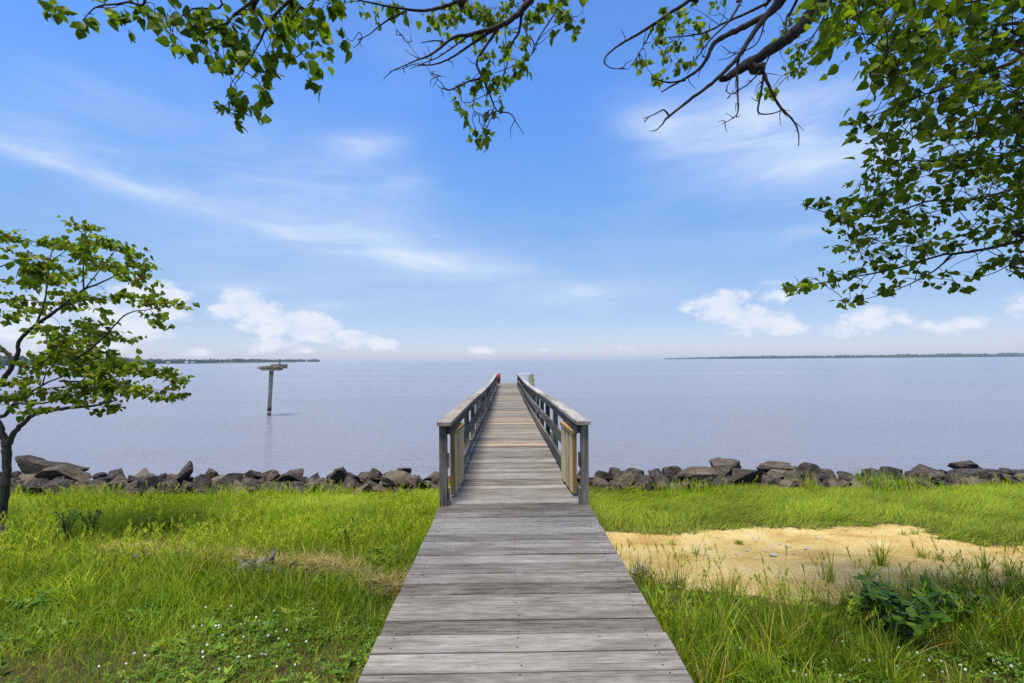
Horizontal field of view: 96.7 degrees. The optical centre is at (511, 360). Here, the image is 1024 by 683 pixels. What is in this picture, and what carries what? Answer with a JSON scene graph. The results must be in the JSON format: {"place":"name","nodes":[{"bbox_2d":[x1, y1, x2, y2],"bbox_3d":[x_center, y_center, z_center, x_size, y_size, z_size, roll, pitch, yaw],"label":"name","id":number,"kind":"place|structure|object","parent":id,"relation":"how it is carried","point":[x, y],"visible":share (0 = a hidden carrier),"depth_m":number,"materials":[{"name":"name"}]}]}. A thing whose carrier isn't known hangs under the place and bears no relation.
{"place":"outdoors","nodes":[
{"label":"outdoors","id":0,"kind":"place"},
{"bbox_2d":[0,362,268,365],"bbox_3d":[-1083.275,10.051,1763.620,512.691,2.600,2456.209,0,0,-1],"label":"shore","id":1,"kind":"structure","parent":0,"point":[165,363],"depth_m":2124.29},
{"bbox_2d":[0,355,44,364],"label":"treeline","id":2,"kind":"object","parent":1,"relation":"on","point":[4,359],"visible":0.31,"depth_m":802.26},
{"bbox_2d":[27,356,319,364],"bbox_3d":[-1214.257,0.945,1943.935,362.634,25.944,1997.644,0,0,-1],"label":"treeline","id":3,"kind":"object","parent":1,"relation":"on","point":[129,360],"visible":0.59,"depth_m":2073.07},
{"bbox_2d":[0,492,436,607],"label":"tall grass","id":4,"kind":"structure","parent":0,"point":[119,526],"depth_m":4.63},
{"bbox_2d":[0,357,1023,482],"bbox_3d":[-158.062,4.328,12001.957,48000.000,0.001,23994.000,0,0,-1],"label":"water","id":5,"kind":"structure","parent":0,"point":[356,418],"depth_m":26.36,"materials":[{"name":"liquid"}]},
{"bbox_2d":[260,359,287,415],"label":"nest platform","id":6,"kind":"structure","parent":5,"relation":"in","point":[270,387],"depth_m":26.82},
{"bbox_2d":[358,373,693,682],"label":"pier","id":7,"kind":"structure","parent":5,"relation":"in","point":[518,572],"depth_m":3.21,"materials":[{"name":"grey wood"}]},
{"bbox_2d":[0,478,1023,682],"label":"ground","id":8,"kind":"structure","parent":0,"point":[835,540],"depth_m":4.32,"materials":[{"name":"beige soil"}]},
{"bbox_2d":[5,586,55,612],"bbox_3d":[-3.704,1.882,3.511,0.262,0.163,0.262,0,0,-1],"label":"tall weed","id":9,"kind":"object","parent":8,"relation":"on","point":[22,605],"visible":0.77,"depth_m":3.48,"materials":[{"name":"green plant"}]},
{"bbox_2d":[23,479,51,497],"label":"rock","id":10,"kind":"object","parent":8,"relation":"on","point":[33,485],"visible":0.56,"depth_m":7.86,"materials":[{"name":"stone"}]},
{"bbox_2d":[41,479,75,495],"bbox_3d":[-7.812,2.224,7.861,0.467,0.316,0.358,2,-2,-36],"label":"rock","id":11,"kind":"object","parent":8,"relation":"on","point":[63,483],"visible":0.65,"depth_m":7.78,"materials":[{"name":"stone"}]},
{"bbox_2d":[27,464,90,481],"bbox_3d":[-8.332,2.117,8.350,0.936,0.401,0.551,-1,0,-9],"label":"rock","id":12,"kind":"object","parent":8,"relation":"on","point":[69,472],"visible":0.7,"depth_m":8.27,"materials":[{"name":"stone"}]},
{"bbox_2d":[49,509,81,544],"bbox_3d":[-5.014,1.903,5.087,0.235,0.433,0.290,0,0,24],"label":"tall weed","id":13,"kind":"object","parent":8,"relation":"on","point":[64,527],"visible":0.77,"depth_m":5.10,"materials":[{"name":"green plant"}]},
{"bbox_2d":[78,509,102,542],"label":"tall weed","id":14,"kind":"object","parent":8,"relation":"on","point":[94,518],"visible":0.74,"depth_m":5.28,"materials":[{"name":"green plant"}]},
{"bbox_2d":[84,476,106,484],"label":"rock","id":15,"kind":"object","parent":8,"relation":"on","point":[98,480],"visible":0.37,"depth_m":8.45,"materials":[{"name":"stone"}]},
{"bbox_2d":[107,468,124,477],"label":"rock","id":16,"kind":"object","parent":15,"relation":"on","point":[115,473],"visible":0.53,"depth_m":8.62,"materials":[{"name":"stone"}]},
{"bbox_2d":[0,215,199,541],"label":"sapling","id":17,"kind":"object","parent":8,"relation":"on","point":[34,275],"visible":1,"depth_m":5.12,"materials":[{"name":"green plant"}]},
{"bbox_2d":[107,480,128,488],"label":"rock","id":18,"kind":"object","parent":8,"relation":"on","point":[123,483],"visible":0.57,"depth_m":8.03,"materials":[{"name":"stone"}]},
{"bbox_2d":[116,487,138,496],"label":"rock","id":19,"kind":"object","parent":8,"relation":"on","point":[131,490],"visible":0.3,"depth_m":7.98,"materials":[{"name":"stone"}]},
{"bbox_2d":[137,476,162,495],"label":"rock","id":20,"kind":"object","parent":8,"relation":"on","point":[152,481],"visible":0.62,"depth_m":7.97,"materials":[{"name":"stone"}]},
{"bbox_2d":[156,478,180,490],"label":"rock","id":21,"kind":"object","parent":8,"relation":"on","point":[173,482],"visible":0.62,"depth_m":8.04,"materials":[{"name":"stone"}]},
{"bbox_2d":[82,535,294,567],"bbox_3d":[-3.172,1.933,4.500,2.630,0.283,0.831,0,0,11],"label":"straw","id":22,"kind":"object","parent":8,"relation":"on","point":[235,554],"visible":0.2,"depth_m":4.48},
{"bbox_2d":[0,611,385,682],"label":"clover","id":23,"kind":"object","parent":8,"relation":"on","point":[233,654],"visible":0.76,"depth_m":2.82,"materials":[{"name":"green plant"}]},
{"bbox_2d":[192,474,211,489],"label":"rock","id":24,"kind":"object","parent":8,"relation":"on","point":[204,480],"visible":0.69,"depth_m":7.96,"materials":[{"name":"stone"}]},
{"bbox_2d":[0,541,420,682],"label":"lush grass","id":25,"kind":"structure","parent":8,"relation":"on","point":[234,597],"depth_m":3.44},
{"bbox_2d":[0,478,439,579],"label":"seed grass","id":26,"kind":"structure","parent":8,"relation":"on","point":[282,523],"depth_m":4.93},
{"bbox_2d":[209,481,231,495],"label":"rock","id":27,"kind":"object","parent":8,"relation":"on","point":[223,487],"visible":0.26,"depth_m":7.78,"materials":[{"name":"stone"}]},
{"bbox_2d":[219,473,243,484],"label":"rock","id":28,"kind":"object","parent":8,"relation":"on","point":[232,477],"visible":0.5,"depth_m":8.26,"materials":[{"name":"stone"}]},
{"bbox_2d":[232,479,247,496],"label":"rock","id":29,"kind":"object","parent":8,"relation":"on","point":[240,485],"visible":0.32,"depth_m":7.88,"materials":[{"name":"stone"}]},
{"bbox_2d":[241,477,259,488],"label":"rock","id":30,"kind":"object","parent":8,"relation":"on","point":[245,482],"visible":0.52,"depth_m":7.92,"materials":[{"name":"stone"}]},
{"bbox_2d":[234,547,297,579],"bbox_3d":[-2.229,1.855,4.141,0.598,0.308,0.195,0,0,-1],"label":"driftwood stump","id":31,"kind":"object","parent":8,"relation":"on","point":[273,553],"visible":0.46,"depth_m":4.12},
{"bbox_2d":[269,483,287,493],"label":"rock","id":32,"kind":"object","parent":8,"relation":"on","point":[278,485],"visible":0.3,"depth_m":8.00,"materials":[{"name":"stone"}]},
{"bbox_2d":[257,541,411,606],"bbox_3d":[-1.375,1.865,3.959,2.300,0.284,0.901,0,0,23],"label":"straw","id":33,"kind":"object","parent":8,"relation":"on","point":[338,563],"visible":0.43,"depth_m":4.00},
{"bbox_2d":[333,515,354,550],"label":"tall weed","id":34,"kind":"object","parent":8,"relation":"on","point":[345,532],"visible":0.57,"depth_m":4.84,"materials":[{"name":"green plant"}]},
{"bbox_2d":[341,472,359,487],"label":"rock","id":35,"kind":"object","parent":8,"relation":"on","point":[355,477],"visible":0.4,"depth_m":8.28,"materials":[{"name":"stone"}]},
{"bbox_2d":[330,467,347,482],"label":"rock","id":36,"kind":"object","parent":35,"relation":"on","point":[337,475],"visible":0.74,"depth_m":8.34,"materials":[{"name":"stone"}]},
{"bbox_2d":[342,477,360,492],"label":"rock","id":37,"kind":"object","parent":8,"relation":"on","point":[350,481],"visible":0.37,"depth_m":8.07,"materials":[{"name":"stone"}]},
{"bbox_2d":[347,483,371,496],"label":"rock","id":38,"kind":"object","parent":8,"relation":"on","point":[367,487],"visible":0.44,"depth_m":7.77,"materials":[{"name":"stone"}]},
{"bbox_2d":[372,485,389,494],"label":"rock","id":39,"kind":"object","parent":8,"relation":"on","point":[378,488],"visible":0.38,"depth_m":7.91,"materials":[{"name":"stone"}]},
{"bbox_2d":[365,544,402,572],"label":"tall weed","id":40,"kind":"object","parent":8,"relation":"on","point":[377,549],"visible":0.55,"depth_m":4.22,"materials":[{"name":"green plant"}]},
{"bbox_2d":[382,482,393,490],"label":"rock","id":41,"kind":"object","parent":8,"relation":"on","point":[386,484],"visible":0.26,"depth_m":8.04,"materials":[{"name":"stone"}]},
{"bbox_2d":[383,471,411,486],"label":"rock","id":42,"kind":"object","parent":41,"relation":"on","point":[397,478],"visible":0.88,"depth_m":8.00,"materials":[{"name":"stone"}]},
{"bbox_2d":[424,471,438,480],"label":"rock","id":43,"kind":"object","parent":8,"relation":"on","point":[434,474],"visible":0.56,"depth_m":8.51,"materials":[{"name":"stone"}]},
{"bbox_2d":[428,483,438,492],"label":"rock","id":44,"kind":"object","parent":8,"relation":"on","point":[434,486],"visible":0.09,"depth_m":8.01,"materials":[{"name":"stone"}]},
{"bbox_2d":[415,477,430,487],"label":"rock","id":45,"kind":"object","parent":44,"relation":"on","point":[422,482],"visible":0.91,"depth_m":7.96,"materials":[{"name":"stone"}]},
{"bbox_2d":[10,464,954,503],"bbox_3d":[0.681,2.066,7.753,18.835,0.575,1.289,0,0,-1],"label":"reed","id":46,"kind":"object","parent":8,"relation":"on","point":[889,481],"visible":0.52,"depth_m":7.64,"materials":[{"name":"green plant"}]},
{"bbox_2d":[0,583,1023,682],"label":"lawn weeds","id":47,"kind":"object","parent":8,"relation":"on","point":[230,670],"visible":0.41,"depth_m":3.06,"materials":[{"name":"green plant"}]},
{"bbox_2d":[10,473,1023,514],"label":"seed grass","id":48,"kind":"structure","parent":8,"relation":"on","point":[914,490],"depth_m":7.04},
{"bbox_2d":[37,0,1023,309],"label":"overhanging tree","id":49,"kind":"object","parent":8,"relation":"on","point":[293,24],"visible":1,"depth_m":3.04,"materials":[{"name":"green plant"}]},
{"bbox_2d":[591,476,610,488],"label":"rock","id":50,"kind":"object","parent":8,"relation":"on","point":[597,481],"visible":0.44,"depth_m":8.07,"materials":[{"name":"stone"}]},
{"bbox_2d":[594,470,611,480],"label":"rock","id":51,"kind":"object","parent":50,"relation":"on","point":[606,476],"visible":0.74,"depth_m":8.23,"materials":[{"name":"stone"}]},
{"bbox_2d":[608,467,619,480],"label":"rock","id":52,"kind":"object","parent":8,"relation":"on","point":[613,471],"visible":0.47,"depth_m":8.68,"materials":[{"name":"stone"}]},
{"bbox_2d":[613,470,631,481],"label":"rock","id":53,"kind":"object","parent":8,"relation":"on","point":[618,475],"visible":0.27,"depth_m":8.33,"materials":[{"name":"stone"}]},
{"bbox_2d":[615,472,636,489],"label":"rock","id":54,"kind":"object","parent":8,"relation":"on","point":[627,478],"visible":0.85,"depth_m":7.95,"materials":[{"name":"stone"}]},
{"bbox_2d":[636,479,648,491],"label":"rock","id":55,"kind":"object","parent":8,"relation":"on","point":[639,483],"visible":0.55,"depth_m":7.94,"materials":[{"name":"stone"}]},
{"bbox_2d":[636,475,653,485],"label":"rock","id":56,"kind":"object","parent":8,"relation":"on","point":[647,478],"visible":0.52,"depth_m":8.15,"materials":[{"name":"stone"}]},
{"bbox_2d":[623,555,671,583],"bbox_3d":[1.109,1.833,3.944,0.638,0.223,0.598,0,0,-39],"label":"straw","id":57,"kind":"object","parent":8,"relation":"on","point":[647,567],"visible":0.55,"depth_m":3.95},
{"bbox_2d":[652,473,669,486],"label":"rock","id":58,"kind":"object","parent":8,"relation":"on","point":[656,477],"visible":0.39,"depth_m":8.08,"materials":[{"name":"stone"}]},
{"bbox_2d":[698,476,712,483],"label":"rock","id":59,"kind":"object","parent":8,"relation":"on","point":[710,478],"visible":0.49,"depth_m":8.01,"materials":[{"name":"stone"}]},
{"bbox_2d":[676,466,718,483],"bbox_3d":[3.312,2.101,8.200,0.671,0.309,0.395,-2,0,-2],"label":"rock","id":60,"kind":"object","parent":59,"relation":"on","point":[698,472],"visible":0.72,"depth_m":8.11,"materials":[{"name":"stone"}]},
{"bbox_2d":[711,475,728,486],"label":"rock","id":61,"kind":"object","parent":8,"relation":"on","point":[716,481],"visible":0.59,"depth_m":7.96,"materials":[{"name":"stone"}]},
{"bbox_2d":[761,474,775,488],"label":"rock","id":62,"kind":"object","parent":8,"relation":"on","point":[769,479],"visible":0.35,"depth_m":8.00,"materials":[{"name":"stone"}]},
{"bbox_2d":[776,479,793,488],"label":"rock","id":63,"kind":"object","parent":8,"relation":"on","point":[788,482],"visible":0.39,"depth_m":7.89,"materials":[{"name":"stone"}]},
{"bbox_2d":[782,471,803,486],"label":"rock","id":64,"kind":"object","parent":8,"relation":"on","point":[797,475],"visible":0.3,"depth_m":8.10,"materials":[{"name":"stone"}]},
{"bbox_2d":[766,469,785,478],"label":"rock","id":65,"kind":"object","parent":64,"relation":"on","point":[776,473],"visible":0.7,"depth_m":8.17,"materials":[{"name":"stone"}]},
{"bbox_2d":[790,466,797,472],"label":"rock","id":66,"kind":"object","parent":8,"relation":"on","point":[795,470],"visible":0.1,"depth_m":8.40,"materials":[{"name":"stone"}]},
{"bbox_2d":[756,461,794,474],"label":"rock","id":67,"kind":"object","parent":66,"relation":"on","point":[767,466],"visible":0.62,"depth_m":8.55,"materials":[{"name":"stone"}]},
{"bbox_2d":[802,472,819,484],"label":"rock","id":68,"kind":"object","parent":8,"relation":"on","point":[812,476],"visible":0.3,"depth_m":8.05,"materials":[{"name":"stone"}]},
{"bbox_2d":[815,546,843,584],"bbox_3d":[2.750,1.797,4.006,0.317,0.325,0.347,0,0,-1],"label":"grass tuft","id":69,"kind":"object","parent":8,"relation":"on","point":[831,579],"visible":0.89,"depth_m":4.02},
{"bbox_2d":[822,469,837,481],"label":"rock","id":70,"kind":"object","parent":8,"relation":"on","point":[830,473],"visible":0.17,"depth_m":8.41,"materials":[{"name":"stone"}]},
{"bbox_2d":[797,462,830,481],"bbox_3d":[5.548,2.060,8.400,0.659,0.355,0.388,2,0,0],"label":"rock","id":71,"kind":"object","parent":70,"relation":"on","point":[819,472],"visible":0.6,"depth_m":8.28,"materials":[{"name":"stone"}]},
{"bbox_2d":[836,471,853,480],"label":"rock","id":72,"kind":"object","parent":8,"relation":"on","point":[842,475],"visible":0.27,"depth_m":8.38,"materials":[{"name":"stone"}]},
{"bbox_2d":[843,591,876,631],"bbox_3d":[2.450,1.770,3.138,0.238,0.236,0.255,0,0,-1],"label":"leafy shrub","id":73,"kind":"object","parent":8,"relation":"on","point":[856,596],"visible":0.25,"depth_m":3.12,"materials":[{"name":"green plant"}]},
{"bbox_2d":[698,644,1023,682],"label":"clover","id":74,"kind":"object","parent":8,"relation":"on","point":[940,667],"visible":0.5,"depth_m":2.58,"materials":[{"name":"green plant"}]},
{"bbox_2d":[861,553,892,578],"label":"grass tuft","id":75,"kind":"object","parent":8,"relation":"on","point":[867,573],"visible":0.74,"depth_m":4.11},
{"bbox_2d":[866,468,887,479],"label":"rock","id":76,"kind":"object","parent":8,"relation":"on","point":[872,472],"visible":0.49,"depth_m":8.36,"materials":[{"name":"stone"}]},
{"bbox_2d":[852,530,906,566],"bbox_3d":[3.546,1.791,4.370,0.374,0.368,0.490,0,0,-27],"label":"grass tuft","id":77,"kind":"object","parent":8,"relation":"on","point":[880,559],"visible":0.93,"depth_m":4.35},
{"bbox_2d":[879,466,902,479],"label":"rock","id":78,"kind":"object","parent":8,"relation":"on","point":[889,470],"visible":0.45,"depth_m":8.45,"materials":[{"name":"stone"}]},
{"bbox_2d":[851,574,952,645],"bbox_3d":[2.518,1.663,2.933,0.492,0.416,0.506,0,0,-1],"label":"leafy shrub","id":79,"kind":"object","parent":8,"relation":"on","point":[917,623],"visible":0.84,"depth_m":2.92,"materials":[{"name":"green plant"}]},
{"bbox_2d":[912,540,934,558],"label":"grass tuft","id":80,"kind":"object","parent":8,"relation":"on","point":[921,554],"visible":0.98,"depth_m":4.58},
{"bbox_2d":[909,464,945,482],"bbox_3d":[7.561,2.111,8.258,0.612,0.374,0.379,0,0,18],"label":"rock","id":81,"kind":"object","parent":8,"relation":"on","point":[918,470],"visible":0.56,"depth_m":8.25,"materials":[{"name":"stone"}]},
{"bbox_2d":[943,471,964,485],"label":"rock","id":82,"kind":"object","parent":8,"relation":"on","point":[948,478],"visible":0.48,"depth_m":8.08,"materials":[{"name":"stone"}]},
{"bbox_2d":[919,575,996,617],"bbox_3d":[3.099,1.698,3.164,0.419,0.372,0.445,0,0,41],"label":"leafy shrub","id":83,"kind":"object","parent":8,"relation":"on","point":[936,588],"visible":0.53,"depth_m":3.14,"materials":[{"name":"green plant"}]},
{"bbox_2d":[959,477,980,485],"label":"rock","id":84,"kind":"object","parent":8,"relation":"on","point":[968,479],"visible":0.38,"depth_m":7.96,"materials":[{"name":"stone"}]},
{"bbox_2d":[955,468,987,478],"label":"rock","id":85,"kind":"object","parent":8,"relation":"on","point":[968,472],"visible":0.59,"depth_m":8.24,"materials":[{"name":"stone"}]},
{"bbox_2d":[967,541,998,568],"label":"grass tuft","id":86,"kind":"object","parent":8,"relation":"on","point":[981,562],"visible":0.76,"depth_m":4.26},
{"bbox_2d":[969,640,1022,671],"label":"clover","id":87,"kind":"object","parent":8,"relation":"on","point":[1003,658],"visible":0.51,"depth_m":2.66,"materials":[{"name":"green plant"}]},
{"bbox_2d":[996,473,1019,484],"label":"rock","id":88,"kind":"object","parent":8,"relation":"on","point":[1002,477],"visible":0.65,"depth_m":7.93,"materials":[{"name":"stone"}]},
{"bbox_2d":[1000,551,1022,576],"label":"grass tuft","id":89,"kind":"object","parent":8,"relation":"on","point":[1012,567],"visible":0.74,"depth_m":4.08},
{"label":"rock","id":90,"kind":"object","parent":8,"relation":"on","visible":0},
{"bbox_2d":[175,460,193,483],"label":"rock","id":91,"kind":"object","parent":90,"relation":"on","point":[185,472],"visible":0.68,"depth_m":8.31,"materials":[{"name":"stone"}]},
{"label":"rock","id":92,"kind":"object","parent":8,"relation":"on","visible":0},
{"bbox_2d":[205,468,218,478],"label":"rock","id":93,"kind":"object","parent":92,"relation":"on","point":[211,472],"visible":0.48,"depth_m":8.49,"materials":[{"name":"stone"}]},
{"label":"rock","id":94,"kind":"object","parent":8,"relation":"on","visible":0},
{"bbox_2d":[244,470,262,479],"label":"rock","id":95,"kind":"object","parent":94,"relation":"on","point":[253,474],"visible":0.58,"depth_m":8.34,"materials":[{"name":"stone"}]},
{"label":"rock","id":96,"kind":"object","parent":8,"relation":"on","visible":0},
{"bbox_2d":[266,470,279,481],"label":"rock","id":97,"kind":"object","parent":96,"relation":"on","point":[273,475],"visible":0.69,"depth_m":8.46,"materials":[{"name":"stone"}]},
{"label":"rock","id":98,"kind":"object","parent":8,"relation":"on","visible":0},
{"bbox_2d":[276,472,303,482],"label":"rock","id":99,"kind":"object","parent":98,"relation":"on","point":[290,477],"visible":0.87,"depth_m":8.34,"materials":[{"name":"stone"}]},
{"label":"rock","id":100,"kind":"object","parent":8,"relation":"on","visible":0},
{"bbox_2d":[730,468,763,486],"bbox_3d":[4.106,2.072,8.000,0.628,0.366,0.369,0,0,-3],"label":"rock","id":101,"kind":"object","parent":100,"relation":"on","point":[744,475],"visible":0.86,"depth_m":7.89,"materials":[{"name":"stone"}]},
{"bbox_2d":[0,598,1023,682],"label":"lawn grass","id":102,"kind":"structure","parent":0,"point":[228,666],"depth_m":2.81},
{"bbox_2d":[0,0,1023,361],"label":"sky","id":103,"kind":"structure","parent":0,"point":[362,221],"materials":[{"name":"blue"}]},
{"bbox_2d":[7,478,1023,552],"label":"meadow grass","id":104,"kind":"structure","parent":0,"point":[988,501],"depth_m":6.50,"materials":[{"name":"plant"}]},
{"bbox_2d":[612,509,1023,674],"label":"fringe grass","id":105,"kind":"structure","parent":0,"point":[950,587],"depth_m":3.32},
{"bbox_2d":[615,535,1023,648],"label":"seed grass","id":106,"kind":"structure","parent":0,"point":[879,605],"depth_m":3.36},
{"bbox_2d":[628,549,1023,682],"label":"tussock grass","id":107,"kind":"structure","parent":0,"point":[885,660],"depth_m":2.82,"materials":[{"name":"plant"}]},
{"bbox_2d":[767,357,944,358],"bbox_3d":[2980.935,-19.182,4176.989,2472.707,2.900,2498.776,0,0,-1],"label":"shore","id":108,"kind":"structure","parent":0,"point":[908,357],"depth_m":3285.21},
{"bbox_2d":[664,352,1023,358],"bbox_3d":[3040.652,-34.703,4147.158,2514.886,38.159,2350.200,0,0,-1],"label":"treeline","id":109,"kind":"object","parent":108,"relation":"on","point":[1008,354],"visible":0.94,"depth_m":3434.65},
{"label":"rock","id":110,"kind":"object","parent":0,"visible":0},
{"bbox_2d":[15,455,88,473],"bbox_3d":[-8.843,2.047,8.748,1.335,0.460,0.256,0,0,-3],"label":"rock","id":111,"kind":"object","parent":110,"relation":"on","point":[29,464],"visible":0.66,"depth_m":8.64,"materials":[{"name":"stone"}]},
{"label":"rock","id":112,"kind":"object","parent":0,"visible":0},
{"bbox_2d":[709,457,740,476],"bbox_3d":[4.026,2.057,8.500,0.667,0.418,0.392,-3,0,-9],"label":"rock","id":113,"kind":"object","parent":112,"relation":"on","point":[723,466],"visible":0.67,"depth_m":8.39,"materials":[{"name":"stone"}]},
{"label":"rock","id":114,"kind":"object","parent":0,"visible":0},
{"label":"rock","id":115,"kind":"object","parent":114,"relation":"on","visible":0},
{"bbox_2d":[947,460,978,468],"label":"rock","id":116,"kind":"object","parent":115,"relation":"on","point":[964,464],"visible":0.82,"depth_m":8.64,"materials":[{"name":"stone"}]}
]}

